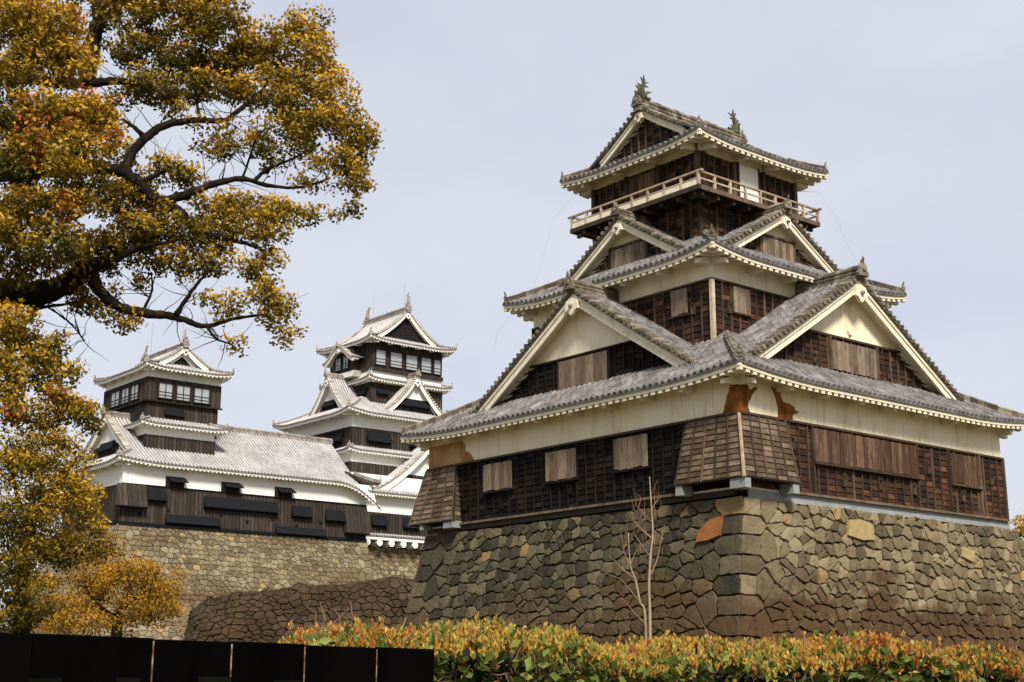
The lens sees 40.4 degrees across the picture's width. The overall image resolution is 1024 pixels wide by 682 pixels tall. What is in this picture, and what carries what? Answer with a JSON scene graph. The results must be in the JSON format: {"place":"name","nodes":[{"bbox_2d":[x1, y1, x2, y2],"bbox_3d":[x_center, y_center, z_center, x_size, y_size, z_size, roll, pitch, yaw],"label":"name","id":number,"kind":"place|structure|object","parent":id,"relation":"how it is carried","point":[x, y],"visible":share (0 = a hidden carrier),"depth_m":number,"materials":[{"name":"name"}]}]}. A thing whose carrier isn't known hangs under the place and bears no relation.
{"place":"outdoors","nodes":[
{"label":"outdoors","id":0,"kind":"place"},
{"bbox_2d":[182,577,416,646],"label":"rampart wall","id":1,"kind":"structure","parent":0,"point":[243,620],"depth_m":69.23,"materials":[{"name":"stone"}]},
{"bbox_2d":[189,574,413,639],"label":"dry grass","id":2,"kind":"structure","parent":1,"relation":"on","point":[271,591],"depth_m":69.68,"materials":[{"name":"plant"}]},
{"bbox_2d":[0,0,1023,631],"label":"sky","id":3,"kind":"structure","parent":0,"point":[914,109],"materials":[{"name":"grey"}]},
{"label":"ground","id":4,"kind":"structure","parent":0,"visible":0},
{"bbox_2d":[0,419,137,633],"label":"broadleaf tree","id":5,"kind":"object","parent":4,"relation":"on","point":[26,548],"visible":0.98,"depth_m":35.59,"materials":[{"name":"yellow plant"}]},
{"bbox_2d":[30,543,190,636],"bbox_3d":[-13.872,9.863,47.096,5.820,6.242,2.980,0,-14,0],"label":"golden tree","id":6,"kind":"object","parent":4,"relation":"on","point":[97,585],"visible":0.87,"depth_m":47.12,"materials":[{"name":"yellow plant"}]},
{"bbox_2d":[5,523,372,639],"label":"stone rampart","id":7,"kind":"object","parent":4,"relation":"on","point":[216,563],"visible":0.26,"depth_m":129.99,"materials":[{"name":"beige stone"}]},
{"bbox_2d":[53,322,381,541],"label":"keep","id":8,"kind":"structure","parent":7,"relation":"on","point":[170,452],"depth_m":133.53,"materials":[{"name":"white paint"}]},
{"bbox_2d":[0,0,385,458],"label":"camphor tree","id":9,"kind":"object","parent":4,"relation":"on","point":[83,122],"visible":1,"depth_m":25.98,"materials":[{"name":"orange plant"}]},
{"bbox_2d":[0,633,433,681],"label":"board fence","id":10,"kind":"object","parent":4,"relation":"on","point":[34,657],"visible":1,"depth_m":6.07,"materials":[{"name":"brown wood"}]},
{"bbox_2d":[367,546,423,579],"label":"stone rampart","id":11,"kind":"object","parent":4,"relation":"on","point":[390,561],"visible":0.03,"depth_m":150.04,"materials":[{"name":"beige stone"}]},
{"bbox_2d":[272,282,456,549],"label":"keep","id":12,"kind":"structure","parent":11,"relation":"on","point":[383,380],"depth_m":158.52,"materials":[{"name":"white paint"}]},
{"bbox_2d":[604,477,665,639],"bbox_3d":[1.936,4.474,21.650,1.029,4.715,0.209,-1,-14,6],"label":"bare sapling","id":13,"kind":"object","parent":4,"relation":"on","point":[650,572],"visible":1,"depth_m":21.89,"materials":[{"name":"brown plant"}]},
{"bbox_2d":[278,602,1023,681],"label":"clipped hedge","id":14,"kind":"object","parent":4,"relation":"on","point":[868,658],"visible":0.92,"depth_m":8.31,"materials":[{"name":"green plant"}]},
{"bbox_2d":[402,496,1023,681],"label":"stone rampart","id":15,"kind":"object","parent":4,"relation":"on","point":[737,567],"visible":0.69,"depth_m":50.00,"materials":[{"name":"grey stone"}]},
{"bbox_2d":[400,75,1023,534],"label":"castle turret","id":16,"kind":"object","parent":15,"relation":"on","point":[708,317],"visible":0.99,"depth_m":54.13,"materials":[{"name":"beige paint"}]},
{"bbox_2d":[1011,514,1023,539],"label":"young tree","id":17,"kind":"object","parent":4,"relation":"on","point":[1019,528],"visible":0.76,"depth_m":94.56,"materials":[{"name":"yellow plant"}]}
]}

